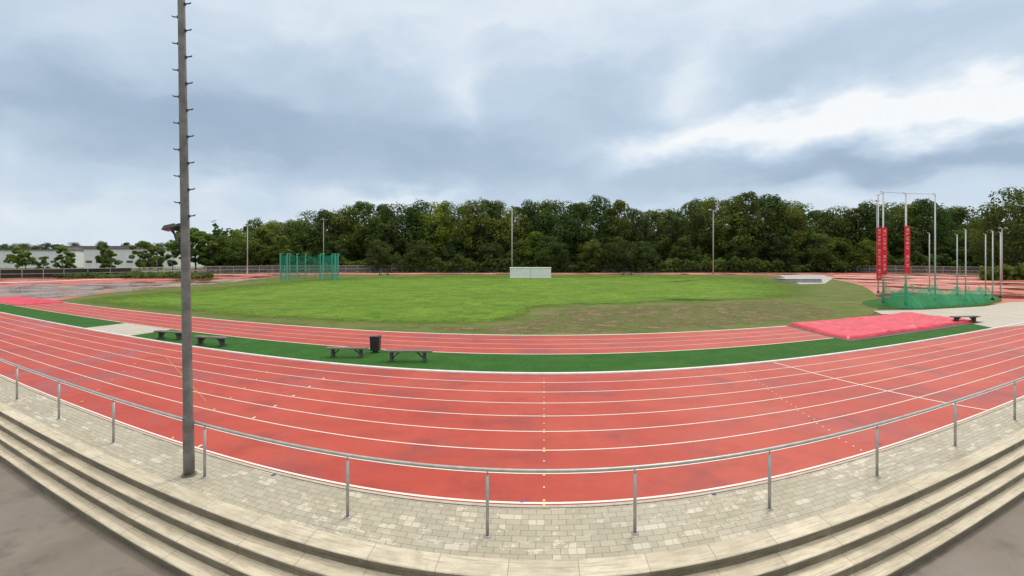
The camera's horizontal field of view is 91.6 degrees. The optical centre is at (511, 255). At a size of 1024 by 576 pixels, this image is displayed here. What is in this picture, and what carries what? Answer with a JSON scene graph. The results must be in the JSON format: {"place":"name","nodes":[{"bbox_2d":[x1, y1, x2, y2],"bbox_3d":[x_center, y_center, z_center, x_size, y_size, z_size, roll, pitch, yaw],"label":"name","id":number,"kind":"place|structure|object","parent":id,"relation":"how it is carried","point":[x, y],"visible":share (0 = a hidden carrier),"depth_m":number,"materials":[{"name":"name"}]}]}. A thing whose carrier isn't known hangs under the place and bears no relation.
{"place":"outdoors","nodes":[
{"label":"outdoors","id":0,"kind":"place"},
{"bbox_2d":[0,249,83,267],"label":"building","id":1,"kind":"structure","parent":0,"point":[51,254],"depth_m":185.00,"materials":[{"name":"paint"}]},
{"bbox_2d":[88,323,170,335],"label":"concrete path","id":2,"kind":"structure","parent":0,"point":[127,329],"depth_m":30.14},
{"bbox_2d":[0,277,268,297],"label":"bare dirt ground","id":3,"kind":"structure","parent":0,"point":[50,291],"depth_m":68.07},
{"bbox_2d":[82,248,202,268],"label":"building","id":4,"kind":"structure","parent":0,"point":[122,256],"depth_m":172.00,"materials":[{"name":"white concrete"}]},
{"bbox_2d":[87,275,805,323],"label":"lush grass ground","id":5,"kind":"structure","parent":0,"point":[463,299],"depth_m":55.88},
{"bbox_2d":[279,253,339,279],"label":"throwing cage","id":6,"kind":"object","parent":5,"relation":"on","point":[287,278],"visible":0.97,"depth_m":91.61,"materials":[{"name":"green metal"}]},
{"bbox_2d":[509,267,550,277],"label":"storage container","id":7,"kind":"object","parent":5,"relation":"on","point":[530,272],"visible":0.96,"depth_m":100.71,"materials":[{"name":"metal"}]},
{"bbox_2d":[57,274,877,334],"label":"infield ground","id":8,"kind":"structure","parent":0,"point":[842,299],"depth_m":39.89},
{"bbox_2d":[405,301,834,332],"bbox_3d":[10.660,4.441,37.673,37.484,0.001,13.583,0,0,-18],"label":"worn ground strip","id":9,"kind":"object","parent":8,"relation":"on","point":[601,324],"visible":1,"depth_m":35.95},
{"bbox_2d":[0,304,991,371],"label":"artificial grass","id":10,"kind":"structure","parent":0,"point":[569,362],"depth_m":22.52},
{"bbox_2d":[786,321,980,340],"bbox_3d":[24.214,4.440,32.315,17.647,0.001,5.638,0,0,-26],"label":"pit border","id":11,"kind":"object","parent":10,"relation":"on","point":[900,333],"visible":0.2,"depth_m":28.89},
{"bbox_2d":[790,312,972,338],"bbox_3d":[24.149,4.286,32.283,16.374,0.291,5.185,0,0,-26],"label":"pit cover","id":12,"kind":"object","parent":11,"relation":"on","point":[862,327],"visible":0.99,"depth_m":30.98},
{"bbox_2d":[0,263,995,507],"bbox_3d":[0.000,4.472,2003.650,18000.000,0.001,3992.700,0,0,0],"label":"ground","id":13,"kind":"structure","parent":0,"point":[202,270],"depth_m":134.92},
{"bbox_2d":[28,270,213,278],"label":"undergrowth","id":14,"kind":"object","parent":13,"relation":"on","point":[150,274],"visible":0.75,"depth_m":98.61,"materials":[{"name":"green plant"}]},
{"bbox_2d":[165,230,205,256],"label":"tree","id":15,"kind":"object","parent":13,"relation":"on","point":[174,246],"visible":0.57,"depth_m":128.94,"materials":[{"name":"green plant"}]},
{"bbox_2d":[197,233,218,272],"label":"tree","id":16,"kind":"object","parent":13,"relation":"on","point":[202,241],"visible":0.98,"depth_m":130.83,"materials":[{"name":"green plant"}]},
{"bbox_2d":[209,235,243,270],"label":"tree","id":17,"kind":"object","parent":13,"relation":"on","point":[221,240],"visible":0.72,"depth_m":133.97,"materials":[{"name":"green plant"}]},
{"bbox_2d":[222,233,270,272],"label":"tree","id":18,"kind":"object","parent":13,"relation":"on","point":[232,256],"visible":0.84,"depth_m":132.55,"materials":[{"name":"green plant"}]},
{"bbox_2d":[250,227,283,271],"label":"tree","id":19,"kind":"object","parent":13,"relation":"on","point":[261,231],"visible":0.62,"depth_m":135.82,"materials":[{"name":"green plant"}]},
{"bbox_2d":[266,235,295,270],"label":"tree","id":20,"kind":"object","parent":13,"relation":"on","point":[279,250],"visible":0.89,"depth_m":132.69,"materials":[{"name":"green plant"}]},
{"bbox_2d":[286,232,320,269],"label":"tree","id":21,"kind":"object","parent":13,"relation":"on","point":[301,238],"visible":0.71,"depth_m":137.00,"materials":[{"name":"green plant"}]},
{"bbox_2d":[287,210,332,271],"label":"tree","id":22,"kind":"object","parent":13,"relation":"on","point":[306,225],"visible":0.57,"depth_m":139.74,"materials":[{"name":"green plant"}]},
{"bbox_2d":[308,209,350,266],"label":"tree","id":23,"kind":"object","parent":13,"relation":"on","point":[320,213],"visible":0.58,"depth_m":141.44,"materials":[{"name":"green plant"}]},
{"bbox_2d":[316,240,348,266],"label":"tree","id":24,"kind":"object","parent":13,"relation":"on","point":[344,251],"visible":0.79,"depth_m":137.15,"materials":[{"name":"green plant"}]},
{"bbox_2d":[322,205,366,260],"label":"tree","id":25,"kind":"object","parent":13,"relation":"on","point":[348,223],"visible":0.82,"depth_m":142.58,"materials":[{"name":"green plant"}]},
{"bbox_2d":[344,201,378,261],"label":"tree","id":26,"kind":"object","parent":13,"relation":"on","point":[367,206],"visible":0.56,"depth_m":146.06,"materials":[{"name":"green plant"}]},
{"bbox_2d":[364,239,393,272],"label":"tree","id":27,"kind":"object","parent":13,"relation":"on","point":[384,254],"visible":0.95,"depth_m":132.77,"materials":[{"name":"green plant"}]},
{"bbox_2d":[362,204,404,271],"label":"tree","id":28,"kind":"object","parent":13,"relation":"on","point":[381,220],"visible":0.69,"depth_m":142.26,"materials":[{"name":"green plant"}]},
{"bbox_2d":[372,202,426,270],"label":"tree","id":29,"kind":"object","parent":13,"relation":"on","point":[402,233],"visible":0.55,"depth_m":143.53,"materials":[{"name":"green plant"}]},
{"bbox_2d":[1,302,832,353],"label":"jump runway","id":30,"kind":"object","parent":13,"relation":"on","point":[543,344],"visible":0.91,"depth_m":27.19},
{"bbox_2d":[0,296,61,304],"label":"pit cover","id":31,"kind":"object","parent":30,"relation":"on","point":[16,300],"visible":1,"depth_m":48.05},
{"bbox_2d":[400,198,438,270],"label":"tree","id":32,"kind":"object","parent":13,"relation":"on","point":[415,207],"visible":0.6,"depth_m":145.80,"materials":[{"name":"green plant"}]},
{"bbox_2d":[401,240,439,271],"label":"tree","id":33,"kind":"object","parent":13,"relation":"on","point":[425,255],"visible":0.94,"depth_m":134.57,"materials":[{"name":"green plant"}]},
{"bbox_2d":[412,202,455,259],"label":"tree","id":34,"kind":"object","parent":13,"relation":"on","point":[432,218],"visible":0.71,"depth_m":144.20,"materials":[{"name":"green plant"}]},
{"bbox_2d":[433,203,477,266],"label":"tree","id":35,"kind":"object","parent":13,"relation":"on","point":[452,217],"visible":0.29,"depth_m":145.93,"materials":[{"name":"green plant"}]},
{"bbox_2d":[440,237,472,271],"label":"tree","id":36,"kind":"object","parent":13,"relation":"on","point":[463,251],"visible":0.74,"depth_m":138.21,"materials":[{"name":"green plant"}]},
{"bbox_2d":[449,198,498,261],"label":"tree","id":37,"kind":"object","parent":13,"relation":"on","point":[483,219],"visible":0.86,"depth_m":139.91,"materials":[{"name":"green plant"}]},
{"bbox_2d":[469,200,510,270],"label":"tree","id":38,"kind":"object","parent":13,"relation":"on","point":[494,212],"visible":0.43,"depth_m":143.67,"materials":[{"name":"green plant"}]},
{"bbox_2d":[477,241,502,271],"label":"tree","id":39,"kind":"object","parent":13,"relation":"on","point":[492,246],"visible":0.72,"depth_m":136.03,"materials":[{"name":"green plant"}]},
{"bbox_2d":[486,208,533,259],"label":"tree","id":40,"kind":"object","parent":13,"relation":"on","point":[508,249],"visible":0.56,"depth_m":142.41,"materials":[{"name":"green plant"}]},
{"bbox_2d":[506,238,536,264],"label":"tree","id":41,"kind":"object","parent":13,"relation":"on","point":[517,257],"visible":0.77,"depth_m":134.95,"materials":[{"name":"green plant"}]},
{"bbox_2d":[513,199,546,250],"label":"tree","id":42,"kind":"object","parent":13,"relation":"on","point":[529,209],"visible":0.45,"depth_m":145.70,"materials":[{"name":"green plant"}]},
{"bbox_2d":[521,231,553,266],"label":"tree","id":43,"kind":"object","parent":13,"relation":"on","point":[534,234],"visible":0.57,"depth_m":136.92,"materials":[{"name":"green plant"}]},
{"bbox_2d":[521,200,563,255],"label":"tree","id":44,"kind":"object","parent":13,"relation":"on","point":[543,209],"visible":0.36,"depth_m":143.54,"materials":[{"name":"green plant"}]},
{"bbox_2d":[531,235,571,272],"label":"tree","id":45,"kind":"object","parent":13,"relation":"on","point":[556,253],"visible":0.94,"depth_m":132.38,"materials":[{"name":"green plant"}]},
{"bbox_2d":[529,199,588,260],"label":"tree","id":46,"kind":"object","parent":13,"relation":"on","point":[562,219],"visible":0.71,"depth_m":139.50,"materials":[{"name":"green plant"}]},
{"bbox_2d":[557,202,596,261],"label":"tree","id":47,"kind":"object","parent":13,"relation":"on","point":[587,232],"visible":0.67,"depth_m":140.44,"materials":[{"name":"green plant"}]},
{"bbox_2d":[576,239,604,272],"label":"tree","id":48,"kind":"object","parent":13,"relation":"on","point":[588,246],"visible":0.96,"depth_m":133.56,"materials":[{"name":"green plant"}]},
{"bbox_2d":[573,194,621,270],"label":"tree","id":49,"kind":"object","parent":13,"relation":"on","point":[597,203],"visible":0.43,"depth_m":143.01,"materials":[{"name":"green plant"}]},
{"bbox_2d":[205,250,995,272],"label":"undergrowth","id":50,"kind":"object","parent":13,"relation":"on","point":[668,263],"visible":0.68,"depth_m":134.16,"materials":[{"name":"green plant"}]},
{"bbox_2d":[596,199,632,271],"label":"tree","id":51,"kind":"object","parent":13,"relation":"on","point":[619,205],"visible":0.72,"depth_m":141.40,"materials":[{"name":"green plant"}]},
{"bbox_2d":[211,220,1020,268],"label":"distant wood","id":52,"kind":"object","parent":13,"relation":"on","point":[218,232],"visible":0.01,"depth_m":170.05,"materials":[{"name":"green plant"}]},
{"bbox_2d":[598,236,637,272],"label":"tree","id":53,"kind":"object","parent":13,"relation":"on","point":[609,248],"visible":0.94,"depth_m":132.78,"materials":[{"name":"green plant"}]},
{"bbox_2d":[618,208,657,267],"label":"tree","id":54,"kind":"object","parent":13,"relation":"on","point":[635,213],"visible":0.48,"depth_m":145.66,"materials":[{"name":"green plant"}]},
{"bbox_2d":[628,241,660,271],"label":"tree","id":55,"kind":"object","parent":13,"relation":"on","point":[647,248],"visible":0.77,"depth_m":134.16,"materials":[{"name":"green plant"}]},
{"bbox_2d":[630,209,672,270],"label":"tree","id":56,"kind":"object","parent":13,"relation":"on","point":[652,215],"visible":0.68,"depth_m":143.70,"materials":[{"name":"green plant"}]},
{"bbox_2d":[651,208,695,259],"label":"tree","id":57,"kind":"object","parent":13,"relation":"on","point":[671,215],"visible":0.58,"depth_m":143.19,"materials":[{"name":"green plant"}]},
{"bbox_2d":[668,237,695,271],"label":"tree","id":58,"kind":"object","parent":13,"relation":"on","point":[681,242],"visible":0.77,"depth_m":137.01,"materials":[{"name":"green plant"}]},
{"bbox_2d":[670,200,714,260],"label":"tree","id":59,"kind":"object","parent":13,"relation":"on","point":[695,212],"visible":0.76,"depth_m":142.70,"materials":[{"name":"green plant"}]},
{"bbox_2d":[689,196,737,259],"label":"tree","id":60,"kind":"object","parent":13,"relation":"on","point":[710,203],"visible":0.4,"depth_m":145.76,"materials":[{"name":"green plant"}]},
{"bbox_2d":[704,196,757,270],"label":"tree","id":61,"kind":"object","parent":13,"relation":"on","point":[734,219],"visible":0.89,"depth_m":139.80,"materials":[{"name":"green plant"}]},
{"bbox_2d":[722,241,760,264],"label":"tree","id":62,"kind":"object","parent":13,"relation":"on","point":[747,249],"visible":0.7,"depth_m":137.49,"materials":[{"name":"green plant"}]},
{"bbox_2d":[726,191,768,259],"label":"tree","id":63,"kind":"object","parent":13,"relation":"on","point":[756,226],"visible":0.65,"depth_m":139.81,"materials":[{"name":"green plant"}]},
{"bbox_2d":[742,194,794,261],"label":"tree","id":64,"kind":"object","parent":13,"relation":"on","point":[769,204],"visible":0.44,"depth_m":141.20,"materials":[{"name":"green plant"}]},
{"bbox_2d":[766,236,798,271],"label":"tree","id":65,"kind":"object","parent":13,"relation":"on","point":[781,255],"visible":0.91,"depth_m":135.04,"materials":[{"name":"green plant"}]},
{"bbox_2d":[762,203,809,260],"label":"tree","id":66,"kind":"object","parent":13,"relation":"on","point":[796,220],"visible":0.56,"depth_m":140.40,"materials":[{"name":"green plant"}]},
{"bbox_2d":[783,201,829,264],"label":"tree","id":67,"kind":"object","parent":13,"relation":"on","point":[810,239],"visible":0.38,"depth_m":144.50,"materials":[{"name":"green plant"}]},
{"bbox_2d":[796,233,836,271],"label":"tree","id":68,"kind":"object","parent":13,"relation":"on","point":[817,251],"visible":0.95,"depth_m":134.11,"materials":[{"name":"green plant"}]},
{"bbox_2d":[805,209,840,249],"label":"tree","id":69,"kind":"object","parent":13,"relation":"on","point":[822,214],"visible":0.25,"depth_m":146.38,"materials":[{"name":"green plant"}]},
{"bbox_2d":[814,205,863,258],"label":"tree","id":70,"kind":"object","parent":13,"relation":"on","point":[848,222],"visible":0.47,"depth_m":142.17,"materials":[{"name":"green plant"}]},
{"bbox_2d":[822,237,858,270],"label":"tree","id":71,"kind":"object","parent":13,"relation":"on","point":[844,244],"visible":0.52,"depth_m":136.62,"materials":[{"name":"green plant"}]},
{"bbox_2d":[832,207,875,271],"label":"tree","id":72,"kind":"object","parent":13,"relation":"on","point":[855,214],"visible":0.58,"depth_m":140.02,"materials":[{"name":"green plant"}]},
{"bbox_2d":[853,239,888,272],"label":"tree","id":73,"kind":"object","parent":13,"relation":"on","point":[865,244],"visible":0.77,"depth_m":133.04,"materials":[{"name":"green plant"}]},
{"bbox_2d":[846,200,902,257],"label":"tree","id":74,"kind":"object","parent":13,"relation":"on","point":[870,215],"visible":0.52,"depth_m":139.07,"materials":[{"name":"green plant"}]},
{"bbox_2d":[863,201,927,257],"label":"tree","id":75,"kind":"object","parent":13,"relation":"on","point":[894,223],"visible":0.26,"depth_m":141.51,"materials":[{"name":"green plant"}]},
{"bbox_2d":[888,237,923,268],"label":"tree","id":76,"kind":"object","parent":13,"relation":"on","point":[917,248],"visible":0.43,"depth_m":137.12,"materials":[{"name":"green plant"}]},
{"bbox_2d":[887,203,940,255],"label":"tree","id":77,"kind":"object","parent":13,"relation":"on","point":[924,241],"visible":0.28,"depth_m":142.71,"materials":[{"name":"green plant"}]},
{"bbox_2d":[898,198,954,271],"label":"tree","id":78,"kind":"object","parent":13,"relation":"on","point":[940,234],"visible":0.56,"depth_m":140.35,"materials":[{"name":"green plant"}]},
{"bbox_2d":[918,206,964,269],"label":"tree","id":79,"kind":"object","parent":13,"relation":"on","point":[949,218],"visible":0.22,"depth_m":145.42,"materials":[{"name":"green plant"}]},
{"bbox_2d":[875,302,1023,327],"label":"concrete apron","id":80,"kind":"object","parent":13,"relation":"on","point":[1001,314],"visible":0.85,"depth_m":39.17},
{"bbox_2d":[933,236,972,271],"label":"tree","id":81,"kind":"object","parent":13,"relation":"on","point":[943,248],"visible":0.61,"depth_m":135.81,"materials":[{"name":"green plant"}]},
{"bbox_2d":[925,205,982,260],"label":"tree","id":82,"kind":"object","parent":13,"relation":"on","point":[961,212],"visible":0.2,"depth_m":148.25,"materials":[{"name":"green plant"}]},
{"bbox_2d":[946,229,991,267],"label":"tree","id":83,"kind":"object","parent":13,"relation":"on","point":[962,242],"visible":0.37,"depth_m":135.92,"materials":[{"name":"green plant"}]},
{"bbox_2d":[964,209,1020,265],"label":"tree","id":84,"kind":"object","parent":13,"relation":"on","point":[981,257],"visible":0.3,"depth_m":119.33,"materials":[{"name":"green plant"}]},
{"bbox_2d":[962,186,1023,266],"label":"tree","id":85,"kind":"object","parent":13,"relation":"on","point":[990,217],"visible":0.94,"depth_m":103.76,"materials":[{"name":"green plant"}]},
{"bbox_2d":[979,262,1023,279],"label":"undergrowth","id":86,"kind":"object","parent":13,"relation":"on","point":[1010,272],"visible":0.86,"depth_m":92.46,"materials":[{"name":"green plant"}]},
{"bbox_2d":[0,313,1023,504],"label":"running track","id":87,"kind":"structure","parent":0,"point":[528,407],"depth_m":14.45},
{"bbox_2d":[0,349,1022,450],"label":"lane line","id":88,"kind":"object","parent":87,"relation":"on","point":[530,450],"visible":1,"depth_m":12.59,"materials":[{"name":"white paint"}]},
{"bbox_2d":[2,333,1020,415],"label":"lane line","id":89,"kind":"object","parent":87,"relation":"on","point":[517,415],"visible":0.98,"depth_m":15.33,"materials":[{"name":"white paint"}]},
{"bbox_2d":[0,321,1022,391],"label":"lane line","id":90,"kind":"object","parent":87,"relation":"on","point":[508,391],"visible":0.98,"depth_m":18.09,"materials":[{"name":"white paint"}]},
{"bbox_2d":[0,312,1023,374],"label":"track kerb","id":91,"kind":"structure","parent":87,"relation":"on","point":[546,373],"depth_m":20.55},
{"bbox_2d":[0,376,1023,507],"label":"kerbstone edge","id":92,"kind":"object","parent":87,"relation":"on","point":[532,506],"visible":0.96,"depth_m":9.73,"materials":[{"name":"grey concrete"}]},
{"bbox_2d":[0,374,1023,503],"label":"lane line","id":93,"kind":"object","parent":87,"relation":"on","point":[526,502],"visible":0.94,"depth_m":9.87,"materials":[{"name":"white paint"}]},
{"bbox_2d":[0,340,1023,431],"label":"lane line","id":94,"kind":"object","parent":87,"relation":"on","point":[525,431],"visible":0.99,"depth_m":13.89,"materials":[{"name":"white paint"}]},
{"bbox_2d":[3,317,1020,382],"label":"lane line","id":95,"kind":"object","parent":87,"relation":"on","point":[522,382],"visible":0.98,"depth_m":18.86,"materials":[{"name":"white paint"}]},
{"bbox_2d":[2,361,1023,473],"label":"lane line","id":96,"kind":"object","parent":87,"relation":"on","point":[526,473],"visible":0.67,"depth_m":11.11,"materials":[{"name":"white paint"}]},
{"bbox_2d":[3,327,1023,402],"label":"lane line","id":97,"kind":"object","parent":87,"relation":"on","point":[511,402],"visible":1,"depth_m":16.72,"materials":[{"name":"white paint"}]},
{"bbox_2d":[0,377,1023,559],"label":"paving","id":98,"kind":"structure","parent":0,"point":[539,533],"depth_m":8.90,"materials":[{"name":"stone"}]},
{"bbox_2d":[161,0,196,477],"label":"light mast","id":99,"kind":"object","parent":98,"relation":"on","point":[182,227],"visible":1,"depth_m":10.07,"materials":[{"name":"grey metal"}]},
{"bbox_2d":[0,358,1023,537],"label":"railing","id":100,"kind":"object","parent":98,"relation":"on","point":[577,470],"visible":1,"depth_m":8.75,"materials":[{"name":"metal"}]},
{"bbox_2d":[0,460,1023,575],"bbox_3d":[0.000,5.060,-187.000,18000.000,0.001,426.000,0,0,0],"label":"asphalt ground","id":101,"kind":"structure","parent":0,"point":[42,533],"depth_m":8.64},
{"bbox_2d":[0,402,1023,575],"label":"concrete steps","id":102,"kind":"structure","parent":101,"relation":"on","point":[898,530],"depth_m":8.39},
{"bbox_2d":[0,272,1023,303],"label":"running track","id":103,"kind":"structure","parent":0,"point":[1008,294],"depth_m":90.50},
{"bbox_2d":[0,269,63,278],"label":"perimeter fence","id":104,"kind":"object","parent":103,"relation":"on","point":[23,273],"visible":0.93,"depth_m":96.58,"materials":[{"name":"grey metal"}]},
{"bbox_2d":[64,268,130,277],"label":"perimeter fence","id":105,"kind":"object","parent":103,"relation":"on","point":[74,271],"visible":0.7,"depth_m":103.02,"materials":[{"name":"grey metal"}]},
{"bbox_2d":[862,294,1001,308],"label":"cage turf","id":106,"kind":"structure","parent":103,"relation":"on","point":[875,303],"depth_m":47.51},
{"bbox_2d":[881,191,884,302],"bbox_3d":[34.931,-0.844,47.000,0.483,10.608,0.260,0,0,0],"label":"cage post","id":107,"kind":"object","parent":106,"relation":"on","point":[883,226],"visible":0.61,"depth_m":46.94,"materials":[{"name":"metal"}]},
{"bbox_2d":[881,227,886,274],"bbox_3d":[35.049,-0.470,46.845,0.460,4.431,0.130,0,0,0],"label":"banner","id":108,"kind":"object","parent":107,"relation":"attached to","point":[883,250],"visible":1,"depth_m":46.81,"materials":[{"name":"red fabric"}]},
{"bbox_2d":[903,192,907,304],"bbox_3d":[35.338,-0.639,44.800,0.483,10.197,0.260,0,0,0],"label":"cage post","id":109,"kind":"object","parent":106,"relation":"on","point":[905,225],"visible":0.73,"depth_m":44.77,"materials":[{"name":"metal"}]},
{"bbox_2d":[877,281,995,308],"bbox_3d":[41.722,3.225,47.476,20.344,2.411,4.123,0,0,-25],"label":"green net","id":110,"kind":"object","parent":106,"relation":"on","point":[915,306],"visible":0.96,"depth_m":44.03,"materials":[{"name":"green"}]},
{"bbox_2d":[0,0,1023,251],"label":"sky","id":111,"kind":"structure","parent":0,"point":[299,106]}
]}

